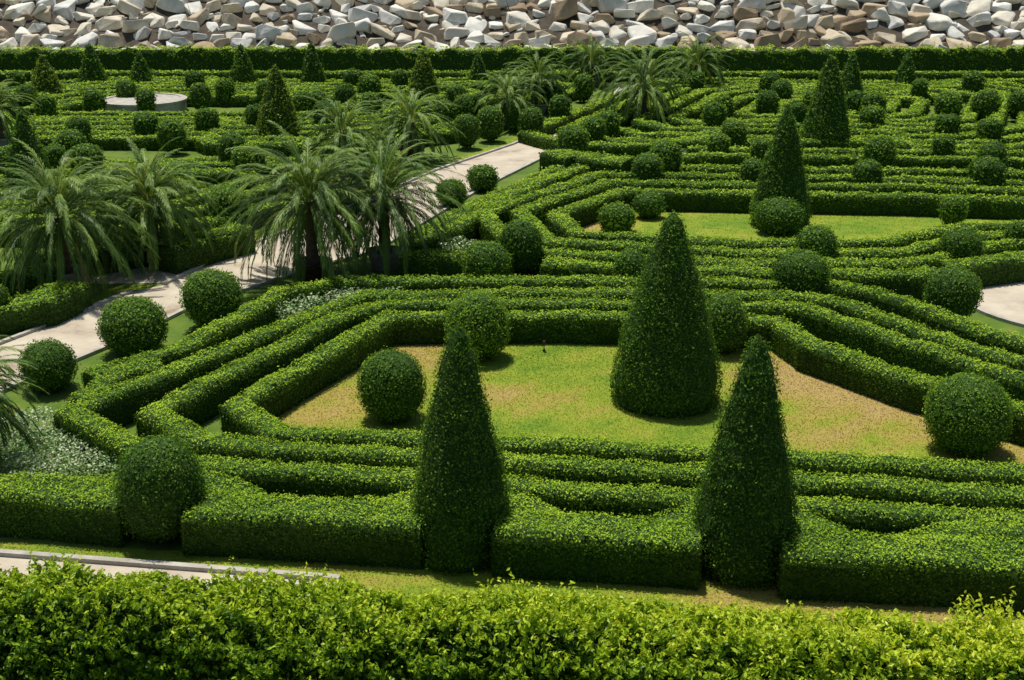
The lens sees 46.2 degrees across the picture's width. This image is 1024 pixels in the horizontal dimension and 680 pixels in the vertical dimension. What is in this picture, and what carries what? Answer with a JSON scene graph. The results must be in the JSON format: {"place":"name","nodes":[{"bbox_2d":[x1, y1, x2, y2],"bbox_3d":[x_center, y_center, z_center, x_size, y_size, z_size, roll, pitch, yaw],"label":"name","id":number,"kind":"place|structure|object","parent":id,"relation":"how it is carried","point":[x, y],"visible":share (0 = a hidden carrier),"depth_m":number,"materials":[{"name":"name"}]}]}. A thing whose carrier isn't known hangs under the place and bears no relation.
{"place":"outdoors","nodes":[
{"label":"outdoors","id":0,"kind":"place"},
{"bbox_2d":[0,557,333,600],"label":"service path","id":1,"kind":"structure","parent":0,"point":[7,563],"depth_m":17.48,"materials":[{"name":"concrete"}]},
{"bbox_2d":[0,87,623,386],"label":"garden path","id":2,"kind":"structure","parent":0,"point":[78,333],"depth_m":31.92,"materials":[{"name":"concrete"}]},
{"bbox_2d":[0,0,1023,50],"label":"rubble stone embankment","id":3,"kind":"structure","parent":0,"point":[472,24],"depth_m":75.16,"materials":[{"name":"stone"}]},
{"bbox_2d":[0,77,1023,611],"bbox_3d":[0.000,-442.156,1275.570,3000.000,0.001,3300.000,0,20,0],"label":"ground","id":4,"kind":"structure","parent":0,"point":[180,327],"depth_m":28.12,"materials":[{"name":"green plant"}]},
{"bbox_2d":[0,79,41,146],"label":"palm tree","id":5,"kind":"object","parent":4,"relation":"on","point":[4,119],"visible":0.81,"depth_m":48.05,"materials":[{"name":"plant"}]},
{"bbox_2d":[0,334,49,465],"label":"palm tree","id":6,"kind":"object","parent":4,"relation":"on","point":[9,416],"visible":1,"depth_m":19.56,"materials":[{"name":"plant"}]},
{"bbox_2d":[2,109,55,190],"bbox_3d":[-16.077,-6.118,39.800,1.813,3.065,1.892,0,20,0],"label":"topiary cone","id":7,"kind":"object","parent":4,"relation":"on","point":[23,130],"visible":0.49,"depth_m":39.35,"materials":[{"name":"green plant"}]},
{"bbox_2d":[30,54,64,95],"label":"topiary cone","id":8,"kind":"object","parent":4,"relation":"on","point":[45,78],"visible":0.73,"depth_m":60.64,"materials":[{"name":"green plant"}]},
{"bbox_2d":[16,337,80,393],"bbox_3d":[-9.297,0.515,23.985,1.234,1.152,1.284,0,20,0],"label":"topiary ball","id":9,"kind":"object","parent":4,"relation":"on","point":[53,359],"visible":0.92,"depth_m":23.65,"materials":[{"name":"green plant"}]},
{"bbox_2d":[0,406,119,479],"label":"flower bed","id":10,"kind":"object","parent":4,"relation":"on","point":[43,453],"visible":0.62,"depth_m":20.53,"materials":[{"name":"green plant"}]},
{"bbox_2d":[0,467,135,548],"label":"box hedge","id":11,"kind":"object","parent":4,"relation":"on","point":[45,506],"visible":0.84,"depth_m":18.21,"materials":[{"name":"green plant"}]},
{"bbox_2d":[0,286,147,338],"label":"lawn","id":12,"kind":"structure","parent":4,"relation":"on","point":[112,291],"depth_m":30.41,"materials":[{"name":"green plant"}]},
{"bbox_2d":[0,279,93,337],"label":"box hedge","id":13,"kind":"object","parent":12,"relation":"on","point":[57,303],"visible":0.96,"depth_m":27.80,"materials":[{"name":"green plant"}]},
{"bbox_2d":[0,137,160,299],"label":"palm tree","id":14,"kind":"object","parent":4,"relation":"on","point":[53,203],"visible":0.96,"depth_m":29.41,"materials":[{"name":"plant"}]},
{"bbox_2d":[66,357,164,404],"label":"box hedge","id":15,"kind":"object","parent":4,"relation":"on","point":[118,375],"visible":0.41,"depth_m":23.15,"materials":[{"name":"green plant"}]},
{"bbox_2d":[0,166,264,215],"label":"box hedge","id":16,"kind":"object","parent":4,"relation":"on","point":[210,173],"visible":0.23,"depth_m":41.98,"materials":[{"name":"green plant"}]},
{"bbox_2d":[95,295,171,356],"bbox_3d":[-8.215,-0.308,25.968,1.611,1.416,1.592,0,20,0],"label":"topiary ball","id":17,"kind":"object","parent":4,"relation":"on","point":[132,325],"visible":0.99,"depth_m":25.54,"materials":[{"name":"green plant"}]},
{"bbox_2d":[105,93,187,112],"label":"round stone platform","id":18,"kind":"structure","parent":4,"relation":"on","point":[164,102],"depth_m":57.35,"materials":[{"name":"stone"}]},
{"bbox_2d":[72,136,227,276],"bbox_3d":[-9.881,-3.769,32.442,4.295,3.534,4.483,0,20,0],"label":"palm tree","id":19,"kind":"object","parent":4,"relation":"on","point":[150,188],"visible":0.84,"depth_m":31.84,"materials":[{"name":"plant"}]},
{"bbox_2d":[109,431,209,543],"bbox_3d":[-5.344,2.269,18.172,1.490,1.756,1.483,0,20,0],"label":"topiary ball","id":20,"kind":"object","parent":4,"relation":"on","point":[159,486],"visible":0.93,"depth_m":17.72,"materials":[{"name":"green plant"}]},
{"bbox_2d":[0,158,318,226],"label":"box hedge","id":21,"kind":"object","parent":4,"relation":"on","point":[216,164],"visible":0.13,"depth_m":40.16,"materials":[{"name":"green plant"}]},
{"bbox_2d":[65,468,268,505],"bbox_3d":[-5.176,2.496,18.747,3.414,0.839,1.484,3,20,8],"label":"box hedge","id":22,"kind":"object","parent":4,"relation":"on","point":[220,483],"visible":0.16,"depth_m":18.73,"materials":[{"name":"green plant"}]},
{"bbox_2d":[0,549,340,581],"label":"kerb","id":23,"kind":"structure","parent":4,"relation":"on","point":[156,564],"depth_m":17.54,"materials":[{"name":"concrete"}]},
{"bbox_2d":[155,117,187,153],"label":"topiary ball","id":24,"kind":"object","parent":4,"relation":"on","point":[168,130],"visible":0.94,"depth_m":47.30,"materials":[{"name":"green plant"}]},
{"bbox_2d":[0,155,376,246],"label":"box hedge","id":25,"kind":"object","parent":4,"relation":"on","point":[221,221],"visible":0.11,"depth_m":36.37,"materials":[{"name":"green plant"}]},
{"bbox_2d":[36,92,361,117],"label":"box hedge","id":26,"kind":"object","parent":4,"relation":"on","point":[75,108],"visible":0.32,"depth_m":56.70,"materials":[{"name":"green plant"}]},
{"bbox_2d":[152,221,256,274],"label":"box hedge","id":27,"kind":"object","parent":4,"relation":"on","point":[184,254],"visible":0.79,"depth_m":32.49,"materials":[{"name":"green plant"}]},
{"bbox_2d":[3,90,414,120],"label":"box hedge","id":28,"kind":"object","parent":4,"relation":"on","point":[29,108],"visible":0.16,"depth_m":57.16,"materials":[{"name":"green plant"}]},
{"bbox_2d":[175,266,245,328],"bbox_3d":[-6.863,-0.956,27.506,1.552,1.437,1.490,0,20,0],"label":"topiary ball","id":29,"kind":"object","parent":4,"relation":"on","point":[210,295],"visible":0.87,"depth_m":27.06,"materials":[{"name":"green plant"}]},
{"bbox_2d":[1,86,445,125],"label":"box hedge","id":30,"kind":"object","parent":4,"relation":"on","point":[76,93],"visible":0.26,"depth_m":55.43,"materials":[{"name":"green plant"}]},
{"bbox_2d":[2,82,484,130],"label":"box hedge","id":31,"kind":"object","parent":4,"relation":"on","point":[224,126],"visible":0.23,"depth_m":55.03,"materials":[{"name":"green plant"}]},
{"bbox_2d":[2,80,519,136],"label":"box hedge","id":32,"kind":"object","parent":4,"relation":"on","point":[190,128],"visible":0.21,"depth_m":51.16,"materials":[{"name":"green plant"}]},
{"bbox_2d":[0,77,533,141],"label":"box hedge","id":33,"kind":"object","parent":4,"relation":"on","point":[214,136],"visible":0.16,"depth_m":50.06,"materials":[{"name":"green plant"}]},
{"bbox_2d":[0,150,552,392],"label":"kerb","id":34,"kind":"structure","parent":4,"relation":"on","point":[80,357],"depth_m":30.90,"materials":[{"name":"concrete"}]},
{"bbox_2d":[254,64,303,136],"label":"topiary cone","id":35,"kind":"object","parent":4,"relation":"on","point":[278,106],"visible":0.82,"depth_m":49.26,"materials":[{"name":"green plant"}]},
{"bbox_2d":[2,74,578,156],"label":"box hedge","id":36,"kind":"object","parent":4,"relation":"on","point":[203,145],"visible":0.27,"depth_m":48.59,"materials":[{"name":"green plant"}]},
{"bbox_2d":[179,484,423,570],"bbox_3d":[-3.048,2.754,17.936,3.696,0.893,0.980,2,20,6],"label":"box hedge","id":37,"kind":"object","parent":4,"relation":"on","point":[305,529],"visible":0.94,"depth_m":17.62,"materials":[{"name":"green plant"}]},
{"bbox_2d":[208,120,402,288],"bbox_3d":[-5.265,-3.478,30.816,5.020,4.096,4.830,0,20,0],"label":"palm tree","id":38,"kind":"object","parent":4,"relation":"on","point":[312,264],"visible":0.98,"depth_m":30.06,"materials":[{"name":"green plant"}]},
{"bbox_2d":[0,68,634,81],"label":"box hedge","id":39,"kind":"object","parent":4,"relation":"on","point":[72,74],"visible":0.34,"depth_m":68.54,"materials":[{"name":"green plant"}]},
{"bbox_2d":[274,286,405,322],"bbox_3d":[-4.072,-1.049,28.855,3.808,0.448,1.264,-12,23,-31],"label":"flower bed","id":40,"kind":"object","parent":4,"relation":"on","point":[320,302],"visible":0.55,"depth_m":28.29,"materials":[{"name":"green plant"}]},
{"bbox_2d":[287,92,395,196],"bbox_3d":[-5.649,-6.421,39.599,3.610,3.659,3.505,0,20,0],"label":"palm tree","id":41,"kind":"object","parent":4,"relation":"on","point":[341,120],"visible":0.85,"depth_m":39.12,"materials":[{"name":"plant"}]},
{"bbox_2d":[300,128,470,277],"bbox_3d":[-3.379,-3.620,31.705,4.563,3.732,4.349,14,24,34],"label":"palm tree","id":42,"kind":"object","parent":4,"relation":"on","point":[396,209],"visible":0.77,"depth_m":31.14,"materials":[{"name":"plant"}]},
{"bbox_2d":[354,345,428,425],"bbox_3d":[-2.263,0.855,22.503,1.424,1.527,1.430,0,20,0],"label":"topiary ball","id":43,"kind":"object","parent":4,"relation":"on","point":[390,387],"visible":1,"depth_m":22.09,"materials":[{"name":"green plant"}]},
{"bbox_2d":[355,83,465,161],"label":"palm tree","id":44,"kind":"object","parent":4,"relation":"on","point":[410,110],"visible":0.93,"depth_m":45.97,"materials":[{"name":"green plant"}]},
{"bbox_2d":[407,49,440,99],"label":"topiary cone","id":45,"kind":"object","parent":4,"relation":"on","point":[423,77],"visible":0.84,"depth_m":59.58,"materials":[{"name":"green plant"}]},
{"bbox_2d":[398,247,514,277],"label":"box hedge","id":46,"kind":"object","parent":4,"relation":"on","point":[441,263],"visible":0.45,"depth_m":31.07,"materials":[{"name":"green plant"}]},
{"bbox_2d":[406,322,513,576],"bbox_3d":[-0.772,1.469,17.469,1.729,3.623,1.769,0,20,0],"label":"topiary cone","id":47,"kind":"object","parent":4,"relation":"on","point":[462,496],"visible":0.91,"depth_m":17.13,"materials":[{"name":"green plant"}]},
{"bbox_2d":[360,486,563,520],"bbox_3d":[-0.748,2.709,18.132,3.286,0.848,1.471,0,20,0],"label":"box hedge","id":48,"kind":"object","parent":4,"relation":"on","point":[524,502],"visible":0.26,"depth_m":18.09,"materials":[{"name":"green plant"}]},
{"bbox_2d":[443,290,512,360],"bbox_3d":[-0.736,-0.295,25.651,1.498,1.629,1.465,0,20,0],"label":"topiary ball","id":49,"kind":"object","parent":4,"relation":"on","point":[483,319],"visible":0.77,"depth_m":25.21,"materials":[{"name":"green plant"}]},
{"bbox_2d":[459,240,511,277],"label":"topiary ball","id":50,"kind":"object","parent":4,"relation":"on","point":[483,258],"visible":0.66,"depth_m":29.57,"materials":[{"name":"green plant"}]},
{"bbox_2d":[412,165,566,235],"bbox_3d":[-0.568,-4.362,38.105,0.849,0.877,10.384,9,21,23],"label":"box hedge","id":51,"kind":"object","parent":4,"relation":"on","point":[456,214],"visible":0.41,"depth_m":37.81,"materials":[{"name":"green plant"}]},
{"bbox_2d":[477,106,504,142],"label":"topiary ball","id":52,"kind":"object","parent":4,"relation":"on","point":[491,119],"visible":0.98,"depth_m":49.89,"materials":[{"name":"green plant"}]},
{"bbox_2d":[401,163,589,251],"bbox_3d":[-0.163,-4.230,37.762,1.035,0.861,11.928,9,21,24],"label":"box hedge","id":53,"kind":"object","parent":4,"relation":"on","point":[466,225],"visible":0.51,"depth_m":36.33,"materials":[{"name":"green plant"}]},
{"bbox_2d":[466,67,548,130],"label":"palm tree","id":54,"kind":"object","parent":4,"relation":"on","point":[507,89],"visible":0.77,"depth_m":53.10,"materials":[{"name":"plant"}]},
{"bbox_2d":[0,546,1023,679],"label":"leafy foreground hedge","id":55,"kind":"object","parent":4,"relation":"on","point":[65,622],"visible":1,"depth_m":13.06,"materials":[{"name":"green plant"}]},
{"bbox_2d":[0,41,1023,76],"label":"boundary hedge","id":56,"kind":"object","parent":4,"relation":"on","point":[883,59],"visible":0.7,"depth_m":70.30,"materials":[{"name":"green plant"}]},
{"bbox_2d":[0,542,1023,640],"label":"lawn","id":57,"kind":"structure","parent":4,"relation":"on","point":[414,582],"depth_m":17.08,"materials":[{"name":"green plant"}]},
{"bbox_2d":[497,216,544,274],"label":"topiary ball","id":58,"kind":"object","parent":4,"relation":"on","point":[522,241],"visible":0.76,"depth_m":31.23,"materials":[{"name":"green plant"}]},
{"bbox_2d":[51,283,1023,537],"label":"box hedge","id":59,"kind":"object","parent":4,"relation":"on","point":[100,420],"visible":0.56,"depth_m":20.26,"materials":[{"name":"green plant"}]},
{"bbox_2d":[497,51,577,116],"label":"palm tree","id":60,"kind":"object","parent":4,"relation":"on","point":[540,78],"visible":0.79,"depth_m":56.67,"materials":[{"name":"plant"}]},
{"bbox_2d":[80,272,1023,388],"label":"box hedge","id":61,"kind":"object","parent":4,"relation":"on","point":[259,312],"visible":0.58,"depth_m":28.05,"materials":[{"name":"green plant"}]},
{"bbox_2d":[133,295,1023,512],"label":"box hedge","id":62,"kind":"object","parent":4,"relation":"on","point":[184,413],"visible":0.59,"depth_m":21.39,"materials":[{"name":"green plant"}]},
{"bbox_2d":[553,33,629,87],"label":"palm tree","id":63,"kind":"object","parent":4,"relation":"on","point":[590,56],"visible":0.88,"depth_m":66.19,"materials":[{"name":"plant"}]},
{"bbox_2d":[490,506,702,590],"bbox_3d":[1.227,2.956,17.386,3.044,0.881,0.969,2,20,6],"label":"box hedge","id":64,"kind":"object","parent":4,"relation":"on","point":[605,549],"visible":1,"depth_m":17.07,"materials":[{"name":"green plant"}]},
{"bbox_2d":[574,150,635,172],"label":"box hedge","id":65,"kind":"object","parent":4,"relation":"on","point":[594,161],"visible":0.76,"depth_m":43.14,"materials":[{"name":"green plant"}]},
{"bbox_2d":[597,200,637,232],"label":"topiary ball","id":66,"kind":"object","parent":4,"relation":"on","point":[616,217],"visible":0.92,"depth_m":35.64,"materials":[{"name":"green plant"}]},
{"bbox_2d":[611,246,646,277],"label":"topiary ball","id":67,"kind":"object","parent":4,"relation":"on","point":[631,261],"visible":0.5,"depth_m":29.53,"materials":[{"name":"green plant"}]},
{"bbox_2d":[582,43,705,124],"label":"palm tree","id":68,"kind":"object","parent":4,"relation":"on","point":[642,72],"visible":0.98,"depth_m":54.05,"materials":[{"name":"green plant"}]},
{"bbox_2d":[629,152,664,181],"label":"topiary ball","id":69,"kind":"object","parent":4,"relation":"on","point":[648,165],"visible":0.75,"depth_m":40.59,"materials":[{"name":"green plant"}]},
{"bbox_2d":[275,343,1023,464],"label":"lawn","id":70,"kind":"structure","parent":4,"relation":"on","point":[555,388],"depth_m":23.11,"materials":[{"name":"green plant"}]},
{"bbox_2d":[218,306,1023,488],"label":"box hedge","id":71,"kind":"object","parent":70,"relation":"on","point":[258,409],"visible":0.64,"depth_m":23.02,"materials":[{"name":"green plant"}]},
{"bbox_2d":[608,209,725,419],"bbox_3d":[3.013,-0.619,23.016,2.284,3.857,2.319,0,20,0],"label":"topiary cone","id":72,"kind":"object","parent":70,"relation":"on","point":[665,366],"visible":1,"depth_m":22.54,"materials":[{"name":"green plant"}]},
{"bbox_2d":[656,31,735,85],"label":"palm tree","id":73,"kind":"object","parent":4,"relation":"on","point":[696,52],"visible":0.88,"depth_m":64.30,"materials":[{"name":"plant"}]},
{"bbox_2d":[705,291,748,354],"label":"topiary ball","id":74,"kind":"object","parent":4,"relation":"on","point":[729,321],"visible":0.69,"depth_m":25.66,"materials":[{"name":"green plant"}]},
{"bbox_2d":[539,254,936,301],"bbox_3d":[5.716,-1.571,30.177,10.100,0.884,1.309,2,20,5],"label":"box hedge","id":75,"kind":"object","parent":4,"relation":"on","point":[908,281],"visible":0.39,"depth_m":29.66,"materials":[{"name":"green plant"}]},
{"bbox_2d":[633,503,851,585],"bbox_3d":[3.243,2.888,17.629,3.397,0.846,1.604,0,20,0],"label":"box hedge","id":76,"kind":"object","parent":4,"relation":"on","point":[806,519],"visible":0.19,"depth_m":17.62,"materials":[{"name":"green plant"}]},
{"bbox_2d":[690,334,803,590],"bbox_3d":[3.403,1.623,17.055,1.740,3.619,1.702,0,20,0],"label":"topiary cone","id":77,"kind":"object","parent":4,"relation":"on","point":[744,509],"visible":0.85,"depth_m":16.75,"materials":[{"name":"green plant"}]},
{"bbox_2d":[473,168,1023,274],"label":"box hedge","id":78,"kind":"object","parent":4,"relation":"on","point":[493,220],"visible":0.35,"depth_m":34.74,"materials":[{"name":"green plant"}]},
{"bbox_2d":[508,176,1023,260],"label":"box hedge","id":79,"kind":"object","parent":4,"relation":"on","point":[538,211],"visible":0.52,"depth_m":37.00,"materials":[{"name":"green plant"}]},
{"bbox_2d":[517,75,1023,156],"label":"box hedge","id":80,"kind":"object","parent":4,"relation":"on","point":[546,139],"visible":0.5,"depth_m":48.21,"materials":[{"name":"green plant"}]},
{"bbox_2d":[752,196,806,235],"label":"topiary ball","id":81,"kind":"object","parent":4,"relation":"on","point":[779,215],"visible":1,"depth_m":35.40,"materials":[{"name":"green plant"}]},
{"bbox_2d":[748,103,812,230],"bbox_3d":[8.226,-5.261,36.325,1.964,3.764,1.968,0,20,0],"label":"topiary cone","id":82,"kind":"object","parent":4,"relation":"on","point":[783,173],"visible":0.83,"depth_m":35.89,"materials":[{"name":"green plant"}]},
{"bbox_2d":[544,186,1023,250],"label":"box hedge","id":83,"kind":"object","parent":4,"relation":"on","point":[573,219],"visible":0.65,"depth_m":37.62,"materials":[{"name":"green plant"}]},
{"bbox_2d":[556,79,1023,144],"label":"box hedge","id":84,"kind":"object","parent":4,"relation":"on","point":[1016,138],"visible":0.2,"depth_m":49.20,"materials":[{"name":"green plant"}]},
{"bbox_2d":[583,211,1017,240],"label":"lawn","id":85,"kind":"structure","parent":4,"relation":"on","point":[729,225],"depth_m":37.00,"materials":[{"name":"green plant"}]},
{"bbox_2d":[769,247,831,293],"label":"topiary ball","id":86,"kind":"object","parent":4,"relation":"on","point":[802,271],"visible":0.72,"depth_m":28.74,"materials":[{"name":"green plant"}]},
{"bbox_2d":[793,222,838,259],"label":"topiary ball","id":87,"kind":"object","parent":4,"relation":"on","point":[821,239],"visible":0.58,"depth_m":31.22,"materials":[{"name":"green plant"}]},
{"bbox_2d":[614,81,1023,140],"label":"box hedge","id":88,"kind":"object","parent":4,"relation":"on","point":[1018,127],"visible":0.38,"depth_m":50.28,"materials":[{"name":"green plant"}]},
{"bbox_2d":[630,83,1010,134],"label":"box hedge","id":89,"kind":"object","parent":4,"relation":"on","point":[646,122],"visible":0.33,"depth_m":53.01,"materials":[{"name":"green plant"}]},
{"bbox_2d":[665,86,977,127],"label":"box hedge","id":90,"kind":"object","parent":4,"relation":"on","point":[683,116],"visible":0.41,"depth_m":54.57,"materials":[{"name":"green plant"}]},
{"bbox_2d":[800,54,851,143],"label":"topiary cone","id":91,"kind":"object","parent":4,"relation":"on","point":[826,119],"visible":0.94,"depth_m":47.98,"materials":[{"name":"green plant"}]},
{"bbox_2d":[733,92,930,119],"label":"box hedge","id":92,"kind":"object","parent":4,"relation":"on","point":[918,106],"visible":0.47,"depth_m":55.43,"materials":[{"name":"green plant"}]},
{"bbox_2d":[677,149,1023,173],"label":"box hedge","id":93,"kind":"object","parent":4,"relation":"on","point":[830,159],"visible":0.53,"depth_m":44.06,"materials":[{"name":"green plant"}]},
{"bbox_2d":[678,161,1023,180],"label":"box hedge","id":94,"kind":"object","parent":4,"relation":"on","point":[953,172],"visible":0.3,"depth_m":41.87,"materials":[{"name":"green plant"}]},
{"bbox_2d":[686,144,1023,157],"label":"box hedge","id":95,"kind":"object","parent":4,"relation":"on","point":[691,149],"visible":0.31,"depth_m":45.49,"materials":[{"name":"green plant"}]},
{"bbox_2d":[720,69,1023,80],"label":"box hedge","id":96,"kind":"object","parent":4,"relation":"on","point":[885,75],"visible":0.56,"depth_m":68.35,"materials":[{"name":"green plant"}]},
{"bbox_2d":[859,135,898,167],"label":"topiary ball","id":97,"kind":"object","parent":4,"relation":"on","point":[882,149],"visible":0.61,"depth_m":42.91,"materials":[{"name":"green plant"}]},
{"bbox_2d":[775,524,1023,613],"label":"box hedge","id":98,"kind":"object","parent":4,"relation":"on","point":[846,567],"visible":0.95,"depth_m":16.54,"materials":[{"name":"green plant"}]},
{"bbox_2d":[921,263,984,318],"bbox_3d":[10.197,-1.048,27.818,1.425,1.448,1.350,0,20,0],"label":"topiary ball","id":99,"kind":"object","parent":4,"relation":"on","point":[954,290],"visible":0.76,"depth_m":27.38,"materials":[{"name":"green plant"}]},
{"bbox_2d":[894,516,1023,605],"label":"box hedge","id":100,"kind":"object","parent":4,"relation":"on","point":[1012,529],"visible":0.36,"depth_m":17.27,"materials":[{"name":"green plant"}]},
{"bbox_2d":[937,224,986,259],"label":"topiary ball","id":101,"kind":"object","parent":4,"relation":"on","point":[962,242],"visible":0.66,"depth_m":31.27,"materials":[{"name":"green plant"}]},
{"bbox_2d":[919,369,1016,457],"bbox_3d":[8.033,1.325,21.121,1.615,1.577,1.616,0,20,0],"label":"topiary ball","id":102,"kind":"object","parent":4,"relation":"on","point":[970,413],"visible":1,"depth_m":20.68,"materials":[{"name":"green plant"}]},
{"bbox_2d":[935,248,1023,287],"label":"box hedge","id":103,"kind":"object","parent":4,"relation":"on","point":[998,269],"visible":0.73,"depth_m":30.81,"materials":[{"name":"green plant"}]},
{"bbox_2d":[966,155,1008,186],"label":"topiary ball","id":104,"kind":"object","parent":4,"relation":"on","point":[986,169],"visible":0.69,"depth_m":39.93,"materials":[{"name":"green plant"}]},
{"bbox_2d":[977,282,1023,322],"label":"paved circle","id":105,"kind":"object","parent":4,"relation":"on","point":[1005,300],"visible":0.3,"depth_m":29.68,"materials":[{"name":"concrete"}]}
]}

